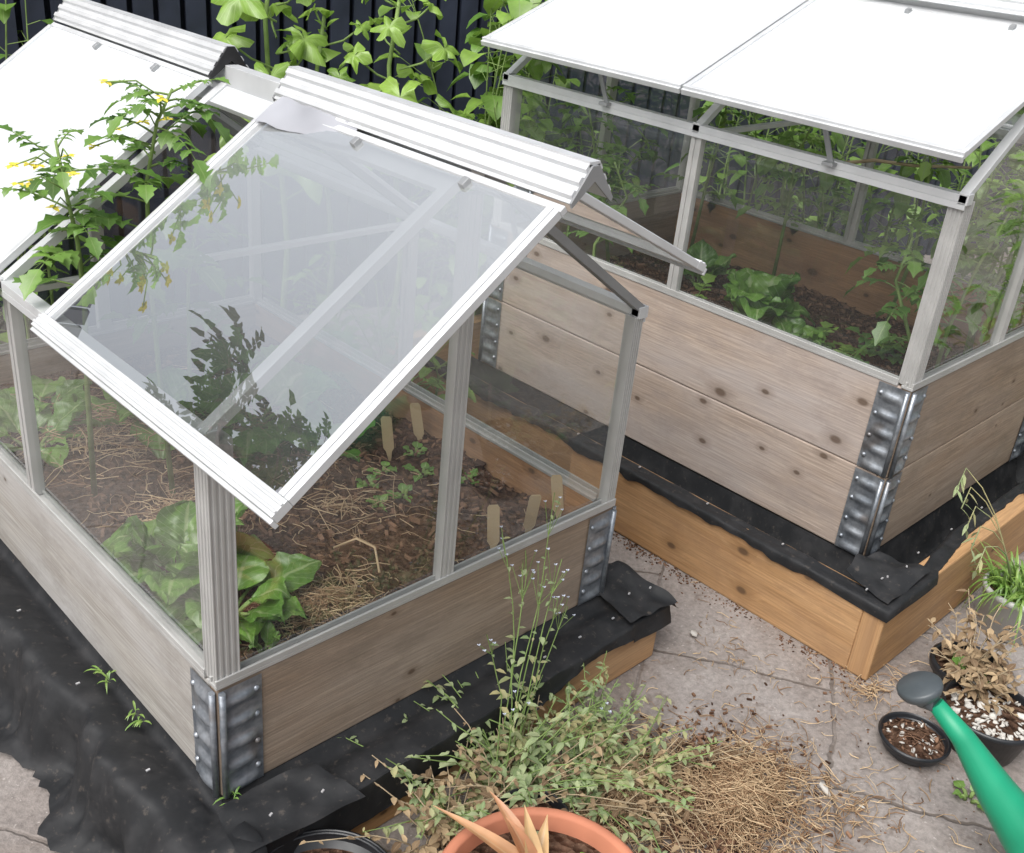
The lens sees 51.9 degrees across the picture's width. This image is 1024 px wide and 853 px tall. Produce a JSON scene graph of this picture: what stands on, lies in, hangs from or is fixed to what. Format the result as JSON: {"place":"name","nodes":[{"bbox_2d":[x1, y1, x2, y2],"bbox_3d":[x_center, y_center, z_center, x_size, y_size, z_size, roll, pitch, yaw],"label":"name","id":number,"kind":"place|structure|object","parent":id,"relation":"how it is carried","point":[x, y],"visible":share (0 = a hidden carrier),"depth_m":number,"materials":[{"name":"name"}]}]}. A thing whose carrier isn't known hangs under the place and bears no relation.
{"place":"outdoors","nodes":[
{"label":"outdoors","id":0,"kind":"place"},
{"bbox_2d":[0,247,1023,852],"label":"ground","id":1,"kind":"structure","parent":0,"point":[24,803],"depth_m":1.93,"materials":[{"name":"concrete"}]},
{"bbox_2d":[0,0,85,343],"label":"garden shrub","id":2,"kind":"object","parent":1,"relation":"on","point":[5,9],"visible":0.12,"depth_m":2.64,"materials":[{"name":"green plant"}]},
{"bbox_2d":[204,0,340,162],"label":"hollyhock plant","id":3,"kind":"object","parent":1,"relation":"on","point":[301,48],"visible":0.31,"depth_m":2.58,"materials":[{"name":"green plant"}]},
{"bbox_2d":[271,3,370,81],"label":"hollyhock plant","id":4,"kind":"object","parent":1,"relation":"on","point":[348,47],"visible":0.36,"depth_m":2.71,"materials":[{"name":"green plant"}]},
{"bbox_2d":[269,828,387,852],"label":"black plastic pot","id":5,"kind":"object","parent":1,"relation":"on","point":[363,845],"visible":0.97,"depth_m":1.49,"materials":[{"name":"plastic"}]},
{"bbox_2d":[339,0,468,118],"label":"hollyhock plant","id":6,"kind":"object","parent":1,"relation":"on","point":[396,28],"visible":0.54,"depth_m":2.63,"materials":[{"name":"green plant"}]},
{"bbox_2d":[411,341,476,402],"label":"garden shrub","id":7,"kind":"object","parent":1,"relation":"on","point":[431,381],"visible":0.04,"depth_m":2.56,"materials":[{"name":"green plant"}]},
{"bbox_2d":[365,0,573,313],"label":"climbing bean plant","id":8,"kind":"object","parent":1,"relation":"on","point":[478,73],"visible":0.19,"depth_m":2.86,"materials":[{"name":"green plant"}]},
{"bbox_2d":[351,632,655,834],"bbox_3d":[-0.533,0.254,2.154,0.945,0.112,1.378,-20,37,-40],"label":"timber base frame","id":9,"kind":"object","parent":1,"relation":"on","point":[619,661],"visible":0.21,"depth_m":1.91,"materials":[{"name":"brown wood"}]},
{"bbox_2d":[0,539,670,852],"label":"black membrane liner","id":10,"kind":"object","parent":9,"relation":"on","point":[109,783],"visible":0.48,"depth_m":1.64,"materials":[{"name":"rubber"}]},
{"bbox_2d":[83,665,240,805],"bbox_3d":[-0.528,0.461,1.572,0.425,0.022,0.062,26,33,34],"label":"grass tuft","id":11,"kind":"object","parent":10,"relation":"on","point":[135,722],"visible":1,"depth_m":1.60,"materials":[{"name":"green plant"}]},
{"bbox_2d":[216,762,364,852],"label":"membrane fold","id":12,"kind":"object","parent":10,"relation":"on","point":[281,805],"visible":1,"depth_m":1.48,"materials":[{"name":"black fabric"}]},
{"bbox_2d":[0,346,616,798],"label":"raised bed","id":13,"kind":"object","parent":10,"relation":"on","point":[244,732],"visible":0.39,"depth_m":1.78,"materials":[{"name":"wood"}]},
{"bbox_2d":[0,397,86,471],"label":"chard plant","id":14,"kind":"object","parent":13,"relation":"on","point":[65,412],"visible":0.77,"depth_m":2.02,"materials":[{"name":"green plant"}]},
{"bbox_2d":[0,375,92,437],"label":"chard plant","id":15,"kind":"object","parent":13,"relation":"on","point":[62,386],"visible":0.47,"depth_m":2.17,"materials":[{"name":"green plant"}]},
{"bbox_2d":[0,124,164,496],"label":"tomato plant","id":16,"kind":"object","parent":13,"relation":"on","point":[30,281],"visible":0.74,"depth_m":1.52,"materials":[{"name":"green plant"}]},
{"bbox_2d":[53,388,174,458],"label":"plant","id":17,"kind":"object","parent":13,"relation":"on","point":[123,413],"visible":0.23,"depth_m":2.07,"materials":[{"name":"green plant"}]},
{"bbox_2d":[34,76,230,497],"bbox_3d":[-0.581,-0.188,1.704,0.274,0.757,0.283,1,28,-9],"label":"tomato plant","id":18,"kind":"object","parent":13,"relation":"on","point":[147,190],"visible":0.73,"depth_m":1.56,"materials":[{"name":"green plant"}]},
{"bbox_2d":[100,498,274,604],"bbox_3d":[-0.513,0.186,1.689,0.256,0.136,0.267,-20,37,-40],"label":"chard plant","id":19,"kind":"object","parent":13,"relation":"on","point":[135,548],"visible":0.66,"depth_m":1.65,"materials":[{"name":"green plant"}]},
{"bbox_2d":[178,625,241,648],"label":"seedling plant","id":20,"kind":"object","parent":13,"relation":"on","point":[183,627],"visible":0.09,"depth_m":1.56,"materials":[{"name":"green plant"}]},
{"bbox_2d":[147,543,321,646],"bbox_3d":[-0.440,0.258,1.637,0.270,0.104,0.274,6,27,-1],"label":"chard plant","id":21,"kind":"object","parent":13,"relation":"on","point":[279,577],"visible":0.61,"depth_m":1.61,"materials":[{"name":"green plant"}]},
{"bbox_2d":[0,374,525,658],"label":"straw mulch","id":22,"kind":"object","parent":13,"relation":"on","point":[320,601],"visible":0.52,"depth_m":1.88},
{"bbox_2d":[249,620,280,652],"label":"seedling plant","id":23,"kind":"object","parent":13,"relation":"on","point":[268,632],"visible":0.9,"depth_m":1.56,"materials":[{"name":"green plant"}]},
{"bbox_2d":[0,0,706,690],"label":"cold frame greenhouse","id":24,"kind":"object","parent":13,"relation":"on","point":[264,322],"visible":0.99,"depth_m":1.39,"materials":[{"name":"metal"}]},
{"bbox_2d":[255,96,356,133],"bbox_3d":[-0.295,-0.440,1.508,0.055,0.043,0.190,-20,37,-40],"label":"torn plastic film","id":25,"kind":"object","parent":24,"relation":"on","point":[286,114],"visible":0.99,"depth_m":1.53,"materials":[{"name":"white plastic"}]},
{"bbox_2d":[340,420,375,461],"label":"plant","id":26,"kind":"object","parent":13,"relation":"on","point":[353,453],"visible":0.11,"depth_m":2.11,"materials":[{"name":"green plant"}]},
{"bbox_2d":[356,474,379,488],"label":"seedling plant","id":27,"kind":"object","parent":13,"relation":"on","point":[370,477],"visible":0.99,"depth_m":2.02,"materials":[{"name":"green plant"}]},
{"bbox_2d":[366,494,387,511],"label":"seedling plant","id":28,"kind":"object","parent":13,"relation":"on","point":[382,497],"visible":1,"depth_m":1.96,"materials":[{"name":"green plant"}]},
{"bbox_2d":[366,461,396,476],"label":"seedling plant","id":29,"kind":"object","parent":13,"relation":"on","point":[385,464],"visible":0.93,"depth_m":2.06,"materials":[{"name":"green plant"}]},
{"bbox_2d":[386,483,412,502],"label":"seedling plant","id":30,"kind":"object","parent":13,"relation":"on","point":[403,488],"visible":1,"depth_m":2.00,"materials":[{"name":"green plant"}]},
{"bbox_2d":[403,441,427,456],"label":"seedling plant","id":31,"kind":"object","parent":13,"relation":"on","point":[416,444],"visible":1,"depth_m":2.15,"materials":[{"name":"green plant"}]},
{"bbox_2d":[402,462,434,481],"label":"seedling plant","id":32,"kind":"object","parent":13,"relation":"on","point":[424,466],"visible":0.99,"depth_m":2.08,"materials":[{"name":"green plant"}]},
{"bbox_2d":[461,468,478,484],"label":"seedling plant","id":33,"kind":"object","parent":13,"relation":"on","point":[473,473],"visible":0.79,"depth_m":2.08,"materials":[{"name":"green plant"}]},
{"bbox_2d":[381,403,563,548],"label":"wooden plant labels","id":34,"kind":"object","parent":13,"relation":"on","point":[493,520],"visible":0.8,"depth_m":1.96,"materials":[{"name":"beige wood"}]},
{"bbox_2d":[599,560,676,622],"bbox_3d":[0.217,0.305,2.002,0.123,0.034,0.160,-20,37,-40],"label":"membrane fold","id":35,"kind":"object","parent":10,"relation":"on","point":[630,594],"visible":0.87,"depth_m":2.00,"materials":[{"name":"black fabric"}]},
{"bbox_2d":[0,0,1023,342],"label":"garden fence","id":36,"kind":"object","parent":1,"relation":"on","point":[200,16],"visible":0.07,"depth_m":3.27,"materials":[{"name":"black wood"}]},
{"bbox_2d":[299,688,760,852],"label":"withered weeds","id":37,"kind":"object","parent":1,"relation":"on","point":[437,839],"visible":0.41,"depth_m":1.63,"materials":[{"name":"green plant"}]},
{"bbox_2d":[338,642,722,852],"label":"forget me not weeds","id":38,"kind":"object","parent":1,"relation":"on","point":[525,778],"visible":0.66,"depth_m":1.68,"materials":[{"name":"green plant"}]},
{"bbox_2d":[492,787,569,812],"bbox_3d":[0.027,0.619,1.592,0.122,0.078,0.122,-20,37,-40],"label":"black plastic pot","id":39,"kind":"object","parent":1,"relation":"on","point":[559,804],"visible":0.16,"depth_m":1.62,"materials":[{"name":"plastic"}]},
{"bbox_2d":[418,68,649,315],"bbox_3d":[0.036,-0.624,3.187,0.953,0.833,0.514,-20,37,-40],"label":"garden shrub","id":40,"kind":"object","parent":1,"relation":"on","point":[577,121],"visible":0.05,"depth_m":3.20,"materials":[{"name":"green plant"}]},
{"bbox_2d":[442,807,633,852],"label":"terracotta pot","id":41,"kind":"object","parent":1,"relation":"on","point":[569,832],"visible":0.81,"depth_m":1.45,"materials":[{"name":"ceramic"}]},
{"bbox_2d":[433,790,548,852],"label":"aloe plant","id":42,"kind":"object","parent":41,"relation":"on","point":[527,839],"visible":1,"depth_m":1.39,"materials":[{"name":"orange plant"}]},
{"bbox_2d":[477,492,611,774],"bbox_3d":[0.033,0.329,1.691,0.230,0.417,0.282,-2,28,-15],"label":"flowering forget me not","id":43,"kind":"object","parent":1,"relation":"on","point":[516,715],"visible":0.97,"depth_m":1.67,"materials":[{"name":"green plant"}]},
{"bbox_2d":[412,314,1023,679],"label":"timber base frame","id":44,"kind":"object","parent":1,"relation":"on","point":[811,613],"visible":0.37,"depth_m":2.23,"materials":[{"name":"brown wood"}]},
{"bbox_2d":[425,355,1023,622],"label":"black membrane liner","id":45,"kind":"object","parent":44,"relation":"on","point":[937,537],"visible":0.44,"depth_m":2.40,"materials":[{"name":"rubber"}]},
{"bbox_2d":[478,193,1023,556],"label":"raised bed","id":46,"kind":"object","parent":45,"relation":"on","point":[850,460],"visible":0.64,"depth_m":2.43,"materials":[{"name":"wood"}]},
{"bbox_2d":[551,102,641,237],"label":"tomato plant","id":47,"kind":"object","parent":46,"relation":"on","point":[617,140],"visible":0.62,"depth_m":2.70,"materials":[{"name":"green plant"}]},
{"bbox_2d":[564,145,658,256],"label":"tomato plant","id":48,"kind":"object","parent":46,"relation":"on","point":[622,208],"visible":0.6,"depth_m":2.62,"materials":[{"name":"green plant"}]},
{"bbox_2d":[575,86,667,262],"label":"tomato plant","id":49,"kind":"object","parent":46,"relation":"on","point":[653,156],"visible":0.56,"depth_m":2.86,"materials":[{"name":"green plant"}]},
{"bbox_2d":[691,273,715,298],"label":"potato plant","id":50,"kind":"object","parent":46,"relation":"on","point":[707,278],"visible":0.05,"depth_m":2.76,"materials":[{"name":"green plant"}]},
{"bbox_2d":[651,105,764,247],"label":"tomato plant","id":51,"kind":"object","parent":46,"relation":"on","point":[698,111],"visible":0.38,"depth_m":3.05,"materials":[{"name":"green plant"}]},
{"bbox_2d":[683,239,736,285],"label":"chard plant","id":52,"kind":"object","parent":46,"relation":"on","point":[705,252],"visible":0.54,"depth_m":2.96,"materials":[{"name":"green plant"}]},
{"bbox_2d":[481,0,1023,391],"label":"cold frame greenhouse","id":53,"kind":"object","parent":46,"relation":"on","point":[943,79],"visible":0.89,"depth_m":2.15,"materials":[{"name":"metal"}]},
{"bbox_2d":[845,158,970,168],"bbox_3d":[0.960,-0.643,2.595,0.341,0.032,0.015,5,27,-2],"label":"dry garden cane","id":54,"kind":"object","parent":53,"relation":"attached to","point":[898,163],"visible":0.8,"depth_m":2.59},
{"bbox_2d":[722,268,809,325],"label":"chard plant","id":55,"kind":"object","parent":46,"relation":"on","point":[763,297],"visible":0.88,"depth_m":2.58,"materials":[{"name":"green plant"}]},
{"bbox_2d":[735,125,834,275],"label":"tomato plant","id":56,"kind":"object","parent":46,"relation":"on","point":[760,189],"visible":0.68,"depth_m":2.90,"materials":[{"name":"green plant"}]},
{"bbox_2d":[771,302,815,325],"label":"potato plant","id":57,"kind":"object","parent":46,"relation":"on","point":[812,321],"visible":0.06,"depth_m":2.72,"materials":[{"name":"green plant"}]},
{"bbox_2d":[772,315,826,345],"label":"chard plant","id":58,"kind":"object","parent":46,"relation":"on","point":[798,327],"visible":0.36,"depth_m":2.55,"materials":[{"name":"green plant"}]},
{"bbox_2d":[815,321,840,348],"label":"potato plant","id":59,"kind":"object","parent":46,"relation":"on","point":[827,330],"visible":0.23,"depth_m":2.61,"materials":[{"name":"green plant"}]},
{"bbox_2d":[823,340,879,363],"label":"potato plant","id":60,"kind":"object","parent":46,"relation":"on","point":[846,349],"visible":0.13,"depth_m":2.52,"materials":[{"name":"green plant"}]},
{"bbox_2d":[845,326,907,364],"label":"potato plant","id":61,"kind":"object","parent":46,"relation":"on","point":[886,347],"visible":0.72,"depth_m":2.59,"materials":[{"name":"green plant"}]},
{"bbox_2d":[844,221,964,375],"bbox_3d":[0.837,-0.214,2.220,0.272,0.426,0.234,0,28,-11],"label":"tomato plant","id":62,"kind":"object","parent":46,"relation":"on","point":[880,331],"visible":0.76,"depth_m":2.15,"materials":[{"name":"green plant"}]},
{"bbox_2d":[845,154,969,322],"bbox_3d":[1.015,-0.495,2.651,0.192,0.561,0.251,-20,37,-40],"label":"tomato plant","id":63,"kind":"object","parent":46,"relation":"on","point":[924,170],"visible":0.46,"depth_m":2.64,"materials":[{"name":"green plant"}]},
{"bbox_2d":[888,213,1021,368],"bbox_3d":[0.920,-0.251,2.268,0.293,0.462,0.195,-20,37,-40],"label":"tomato plant","id":64,"kind":"object","parent":46,"relation":"on","point":[950,328],"visible":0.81,"depth_m":2.20,"materials":[{"name":"green plant"}]},
{"bbox_2d":[914,196,1023,354],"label":"tomato plant","id":65,"kind":"object","parent":46,"relation":"on","point":[976,314],"visible":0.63,"depth_m":2.31,"materials":[{"name":"green plant"}]},
{"bbox_2d":[923,146,1023,351],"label":"tomato plant","id":66,"kind":"object","parent":46,"relation":"on","point":[965,249],"visible":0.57,"depth_m":2.47,"materials":[{"name":"green plant"}]},
{"bbox_2d":[965,204,1023,332],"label":"tomato plant","id":67,"kind":"object","parent":46,"relation":"on","point":[993,311],"visible":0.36,"depth_m":2.39,"materials":[{"name":"green plant"}]},
{"bbox_2d":[846,551,929,603],"bbox_3d":[0.730,0.286,2.070,0.169,0.021,0.118,-20,37,-40],"label":"membrane fold","id":68,"kind":"object","parent":45,"relation":"on","point":[869,572],"visible":1,"depth_m":2.06,"materials":[{"name":"black fabric"}]},
{"bbox_2d":[445,581,998,852],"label":"dry grass clippings","id":69,"kind":"object","parent":1,"relation":"on","point":[730,804],"visible":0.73,"depth_m":1.73,"materials":[{"name":"plant"}]},
{"bbox_2d":[468,514,981,844],"bbox_3d":[0.521,0.511,1.988,1.397,0.005,1.154,-20,37,-40],"label":"scattered debris","id":70,"kind":"object","parent":1,"relation":"on","point":[780,637],"visible":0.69,"depth_m":2.20,"materials":[{"name":"brown plant"}]},
{"bbox_2d":[664,99,1023,274],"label":"garden shrub","id":71,"kind":"object","parent":1,"relation":"on","point":[982,191],"visible":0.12,"depth_m":3.56,"materials":[{"name":"green plant"}]},
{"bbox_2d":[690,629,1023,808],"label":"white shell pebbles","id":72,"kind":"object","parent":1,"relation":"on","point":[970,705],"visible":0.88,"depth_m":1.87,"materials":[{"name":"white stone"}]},
{"bbox_2d":[699,106,1023,292],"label":"garden shrub","id":73,"kind":"object","parent":1,"relation":"on","point":[900,208],"visible":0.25,"depth_m":3.04,"materials":[{"name":"green plant"}]},
{"bbox_2d":[878,711,950,766],"bbox_3d":[0.718,0.565,1.885,0.126,0.033,0.126,-20,37,-40],"label":"black plastic pot","id":74,"kind":"object","parent":1,"relation":"on","point":[894,748],"visible":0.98,"depth_m":1.87,"materials":[{"name":"plastic"}]},
{"bbox_2d":[883,717,944,758],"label":"pot litter","id":75,"kind":"object","parent":74,"relation":"in","point":[933,736],"visible":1,"depth_m":1.88,"materials":[{"name":"white stone"}]},
{"bbox_2d":[896,671,1023,852],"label":"watering can","id":76,"kind":"object","parent":1,"relation":"on","point":[999,792],"visible":1,"depth_m":1.57,"materials":[{"name":"green plastic"}]},
{"bbox_2d":[952,780,982,809],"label":"strawberry plant","id":77,"kind":"object","parent":1,"relation":"on","point":[961,785],"visible":0.76,"depth_m":1.80,"materials":[{"name":"green plant"}]},
{"bbox_2d":[929,641,1006,697],"bbox_3d":[0.875,0.485,2.035,0.142,0.068,0.142,-20,37,-40],"label":"black plastic pot","id":78,"kind":"object","parent":1,"relation":"on","point":[936,664],"visible":0.2,"depth_m":2.03,"materials":[{"name":"plastic"}]},
{"bbox_2d":[952,653,990,683],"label":"strawberry plant","id":79,"kind":"object","parent":78,"relation":"in","point":[956,660],"visible":0.19,"depth_m":1.99,"materials":[{"name":"green plant"}]},
{"bbox_2d":[927,589,1023,717],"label":"withered pot plant","id":80,"kind":"object","parent":78,"relation":"in","point":[975,662],"visible":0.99,"depth_m":1.96,"materials":[{"name":"brown plant"}]},
{"bbox_2d":[942,678,1023,766],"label":"shell topped pot","id":81,"kind":"object","parent":1,"relation":"on","point":[1003,752],"visible":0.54,"depth_m":1.86,"materials":[{"name":"black plastic"}]},
{"bbox_2d":[953,468,1023,653],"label":"ornamental grass plant","id":82,"kind":"object","parent":1,"relation":"on","point":[1013,587],"visible":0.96,"depth_m":2.17,"materials":[{"name":"green plant"}]},
{"bbox_2d":[977,569,1023,644],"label":"pale flower pot","id":83,"kind":"object","parent":1,"relation":"on","point":[1004,613],"visible":0.47,"depth_m":2.19,"materials":[{"name":"ceramic"}]},
{"bbox_2d":[974,169,1023,286],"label":"plant","id":84,"kind":"object","parent":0,"point":[1010,209],"visible":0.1,"depth_m":2.83,"materials":[{"name":"green plant"}]}
]}

